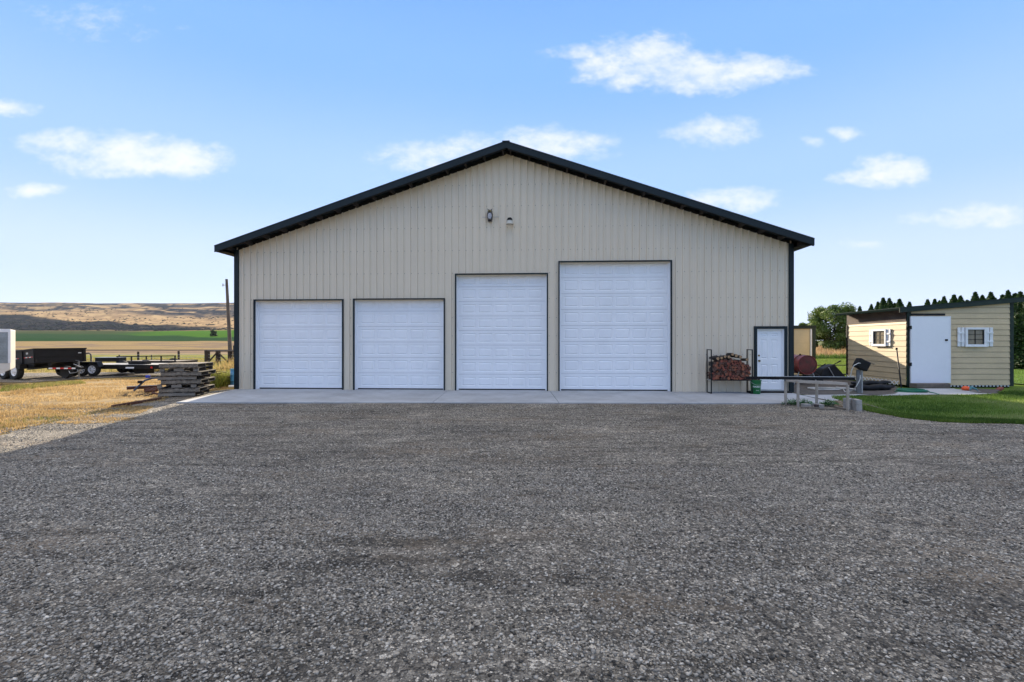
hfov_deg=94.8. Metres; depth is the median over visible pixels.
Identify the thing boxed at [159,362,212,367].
wooden pallet
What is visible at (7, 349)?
enclosed trailer
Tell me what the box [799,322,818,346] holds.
tree
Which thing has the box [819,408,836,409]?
edging board
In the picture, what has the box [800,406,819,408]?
edging board
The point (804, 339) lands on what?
outbuilding
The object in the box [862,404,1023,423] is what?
grass
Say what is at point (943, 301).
arborvitae tree
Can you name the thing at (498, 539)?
gravel yard
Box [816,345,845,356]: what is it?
tall grass
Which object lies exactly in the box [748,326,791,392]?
entry door
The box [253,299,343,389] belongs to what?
garage door
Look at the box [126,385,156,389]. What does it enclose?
steel beam
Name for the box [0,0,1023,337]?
sky
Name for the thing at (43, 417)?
dry grass
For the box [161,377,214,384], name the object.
wooden pallet
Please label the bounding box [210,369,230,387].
weeds
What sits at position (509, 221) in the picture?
wall light
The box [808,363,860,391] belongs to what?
garden hose
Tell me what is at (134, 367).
flatbed trailer
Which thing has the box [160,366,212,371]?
wooden pallet
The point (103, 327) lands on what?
hillside scrub
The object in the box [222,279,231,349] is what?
utility pole
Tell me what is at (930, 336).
door
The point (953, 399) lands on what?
lawn
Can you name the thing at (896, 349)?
metal bar
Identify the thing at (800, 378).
steel beam
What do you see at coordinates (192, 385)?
wooden pallet
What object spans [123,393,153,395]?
clods
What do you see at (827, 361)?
grass
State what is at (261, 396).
concrete apron
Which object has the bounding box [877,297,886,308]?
arborvitae tree
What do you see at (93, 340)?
terrain
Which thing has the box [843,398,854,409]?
concrete block
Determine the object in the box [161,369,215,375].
wooden pallet
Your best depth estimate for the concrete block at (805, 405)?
11.67 m
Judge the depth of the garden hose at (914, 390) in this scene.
15.06 m
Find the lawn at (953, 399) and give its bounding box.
[817,359,1023,419]
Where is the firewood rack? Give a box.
[707,349,752,393]
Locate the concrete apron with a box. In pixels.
[176,389,833,403]
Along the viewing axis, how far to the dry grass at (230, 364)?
27.45 m
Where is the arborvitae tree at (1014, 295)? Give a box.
[1011,293,1023,361]
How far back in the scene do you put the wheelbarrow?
18.39 m
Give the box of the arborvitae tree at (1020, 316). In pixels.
[1014,295,1023,369]
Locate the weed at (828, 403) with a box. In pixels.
[819,399,839,405]
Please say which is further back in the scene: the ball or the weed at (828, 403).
the ball
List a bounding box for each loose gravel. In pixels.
[0,404,1023,471]
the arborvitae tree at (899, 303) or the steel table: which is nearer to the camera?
the steel table
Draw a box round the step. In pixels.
[909,383,950,387]
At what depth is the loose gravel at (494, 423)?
8.19 m
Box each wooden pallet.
[157,374,210,379]
[157,382,209,388]
[158,384,214,392]
[158,389,208,396]
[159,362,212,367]
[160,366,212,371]
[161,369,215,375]
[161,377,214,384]
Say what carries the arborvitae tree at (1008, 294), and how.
on the lawn at (953, 399)
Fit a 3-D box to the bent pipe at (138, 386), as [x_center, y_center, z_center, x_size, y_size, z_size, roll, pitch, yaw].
[-11.916,1.415,15.525,0.997,0.468,0.102,0,0,-11]
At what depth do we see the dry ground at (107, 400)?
13.92 m
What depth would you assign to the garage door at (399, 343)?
15.83 m
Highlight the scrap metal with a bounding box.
[144,387,158,394]
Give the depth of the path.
13.91 m
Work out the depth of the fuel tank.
17.76 m
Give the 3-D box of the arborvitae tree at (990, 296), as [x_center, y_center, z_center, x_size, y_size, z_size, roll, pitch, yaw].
[29.436,-0.649,28.960,1.505,4.834,1.598,0,0,-35]
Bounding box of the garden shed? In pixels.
[836,297,1023,387]
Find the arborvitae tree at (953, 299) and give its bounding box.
[949,294,957,302]
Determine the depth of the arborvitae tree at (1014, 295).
27.40 m
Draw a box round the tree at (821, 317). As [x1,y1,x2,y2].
[807,302,856,350]
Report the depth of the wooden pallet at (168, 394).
14.06 m
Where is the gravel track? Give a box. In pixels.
[0,371,226,381]
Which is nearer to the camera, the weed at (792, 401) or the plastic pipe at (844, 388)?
the weed at (792, 401)
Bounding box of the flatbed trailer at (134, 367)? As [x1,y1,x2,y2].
[70,361,164,375]
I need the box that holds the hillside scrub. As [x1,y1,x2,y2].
[0,303,233,330]
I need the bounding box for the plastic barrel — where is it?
[230,368,233,384]
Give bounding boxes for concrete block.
[801,403,810,406]
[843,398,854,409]
[852,398,861,410]
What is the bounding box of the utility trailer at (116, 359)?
[94,355,197,362]
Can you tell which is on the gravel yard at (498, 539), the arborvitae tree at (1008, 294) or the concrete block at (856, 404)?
the concrete block at (856, 404)
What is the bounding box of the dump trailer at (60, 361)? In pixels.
[0,348,86,379]
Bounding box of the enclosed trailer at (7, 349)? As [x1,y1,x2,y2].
[0,329,14,372]
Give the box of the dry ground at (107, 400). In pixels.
[0,378,228,431]
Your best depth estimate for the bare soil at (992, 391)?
15.49 m
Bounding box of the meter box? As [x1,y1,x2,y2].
[852,358,874,392]
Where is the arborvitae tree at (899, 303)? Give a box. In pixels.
[895,298,904,307]
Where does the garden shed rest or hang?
on the shed pad
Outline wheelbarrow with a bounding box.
[814,360,845,376]
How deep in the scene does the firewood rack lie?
14.56 m
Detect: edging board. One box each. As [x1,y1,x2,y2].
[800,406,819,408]
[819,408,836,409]
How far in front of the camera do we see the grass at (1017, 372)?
22.16 m
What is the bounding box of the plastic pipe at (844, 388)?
[836,387,855,390]
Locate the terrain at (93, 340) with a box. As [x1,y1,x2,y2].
[0,302,1023,434]
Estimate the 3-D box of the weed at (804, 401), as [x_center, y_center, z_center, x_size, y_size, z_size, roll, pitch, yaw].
[7.550,1.567,12.161,0.532,0.192,0.410,0,0,0]
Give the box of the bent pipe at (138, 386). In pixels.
[133,377,157,390]
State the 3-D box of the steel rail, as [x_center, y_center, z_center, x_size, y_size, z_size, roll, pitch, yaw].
[-9.978,1.635,12.552,0.060,0.080,1.525,0,0,3]
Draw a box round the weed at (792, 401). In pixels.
[781,398,796,404]
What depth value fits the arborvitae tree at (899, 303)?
34.87 m
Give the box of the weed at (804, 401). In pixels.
[795,399,814,404]
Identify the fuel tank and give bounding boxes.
[794,354,816,383]
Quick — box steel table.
[784,379,848,410]
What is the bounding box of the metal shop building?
[214,140,814,392]
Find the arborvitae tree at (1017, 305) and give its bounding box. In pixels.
[1014,291,1023,369]
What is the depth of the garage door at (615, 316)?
15.45 m
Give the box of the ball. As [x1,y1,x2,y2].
[961,386,969,390]
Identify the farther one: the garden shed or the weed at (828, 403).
the garden shed
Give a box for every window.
[869,329,890,345]
[957,327,992,346]
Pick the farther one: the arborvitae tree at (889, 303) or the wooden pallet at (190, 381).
the arborvitae tree at (889, 303)
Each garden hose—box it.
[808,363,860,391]
[895,388,938,394]
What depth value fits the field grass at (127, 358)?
36.39 m
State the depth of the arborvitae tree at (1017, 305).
27.20 m
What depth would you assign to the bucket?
14.44 m
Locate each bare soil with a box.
[794,375,897,395]
[960,388,998,393]
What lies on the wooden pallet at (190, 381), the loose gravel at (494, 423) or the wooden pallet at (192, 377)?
the wooden pallet at (192, 377)
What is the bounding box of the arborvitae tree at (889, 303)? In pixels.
[884,298,893,308]
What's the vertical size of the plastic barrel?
0.645 m
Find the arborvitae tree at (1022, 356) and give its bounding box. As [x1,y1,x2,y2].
[1017,332,1023,366]
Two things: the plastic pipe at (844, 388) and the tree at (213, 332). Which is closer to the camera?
the plastic pipe at (844, 388)
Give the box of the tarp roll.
[849,380,894,390]
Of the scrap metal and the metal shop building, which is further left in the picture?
the scrap metal
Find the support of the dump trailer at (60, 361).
on the gravel track
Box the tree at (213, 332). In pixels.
[210,329,217,335]
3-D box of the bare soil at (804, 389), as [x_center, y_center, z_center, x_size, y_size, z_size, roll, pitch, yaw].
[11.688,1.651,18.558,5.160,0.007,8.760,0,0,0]
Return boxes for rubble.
[833,400,843,406]
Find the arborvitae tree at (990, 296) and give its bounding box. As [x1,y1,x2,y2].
[986,292,996,299]
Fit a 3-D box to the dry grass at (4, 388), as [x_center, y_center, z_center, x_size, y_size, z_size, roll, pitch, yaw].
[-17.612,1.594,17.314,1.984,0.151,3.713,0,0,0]
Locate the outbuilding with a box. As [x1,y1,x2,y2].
[794,325,816,374]
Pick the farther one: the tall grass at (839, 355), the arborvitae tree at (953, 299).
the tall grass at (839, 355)
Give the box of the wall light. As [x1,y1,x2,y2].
[506,217,513,224]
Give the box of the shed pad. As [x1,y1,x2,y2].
[877,388,990,395]
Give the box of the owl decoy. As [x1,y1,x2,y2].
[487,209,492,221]
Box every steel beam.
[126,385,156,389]
[746,376,854,379]
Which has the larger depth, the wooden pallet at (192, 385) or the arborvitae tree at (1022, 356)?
the arborvitae tree at (1022, 356)
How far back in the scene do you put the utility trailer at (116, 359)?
26.00 m
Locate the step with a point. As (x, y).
(928, 385)
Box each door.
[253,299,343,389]
[353,298,444,389]
[455,273,547,390]
[558,260,671,391]
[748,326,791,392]
[908,316,950,382]
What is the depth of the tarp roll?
15.81 m
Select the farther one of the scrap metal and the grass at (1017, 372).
the grass at (1017, 372)
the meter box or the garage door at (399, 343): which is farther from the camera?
the garage door at (399, 343)
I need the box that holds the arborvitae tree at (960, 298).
[956,295,964,302]
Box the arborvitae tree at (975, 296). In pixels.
[970,291,978,300]
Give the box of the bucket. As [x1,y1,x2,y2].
[750,379,761,393]
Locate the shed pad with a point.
(946, 391)
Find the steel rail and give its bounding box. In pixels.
[111,397,161,406]
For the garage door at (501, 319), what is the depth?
15.65 m
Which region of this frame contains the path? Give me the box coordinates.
[804,394,866,400]
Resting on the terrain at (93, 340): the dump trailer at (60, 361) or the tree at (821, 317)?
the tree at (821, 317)
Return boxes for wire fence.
[86,346,233,362]
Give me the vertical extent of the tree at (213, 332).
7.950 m
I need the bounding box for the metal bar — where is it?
[895,348,901,387]
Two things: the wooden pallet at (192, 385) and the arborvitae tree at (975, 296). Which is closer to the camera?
the wooden pallet at (192, 385)
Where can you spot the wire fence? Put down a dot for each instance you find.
(218, 354)
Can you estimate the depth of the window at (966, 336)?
16.94 m
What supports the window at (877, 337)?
in the garden shed
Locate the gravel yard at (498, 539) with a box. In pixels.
[0,389,1023,681]
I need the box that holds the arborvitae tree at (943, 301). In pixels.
[939,296,947,303]
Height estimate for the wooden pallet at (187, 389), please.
0.121 m
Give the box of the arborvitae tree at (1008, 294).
[1003,290,1016,349]
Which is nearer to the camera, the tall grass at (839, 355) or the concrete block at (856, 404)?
the concrete block at (856, 404)
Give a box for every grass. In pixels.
[0,380,85,391]
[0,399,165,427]
[0,408,114,428]
[24,356,233,371]
[215,358,233,370]
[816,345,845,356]
[816,352,845,358]
[816,358,845,373]
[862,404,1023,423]
[1014,369,1023,383]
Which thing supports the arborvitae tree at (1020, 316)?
on the lawn at (953, 399)
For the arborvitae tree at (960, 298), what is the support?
on the lawn at (953, 399)

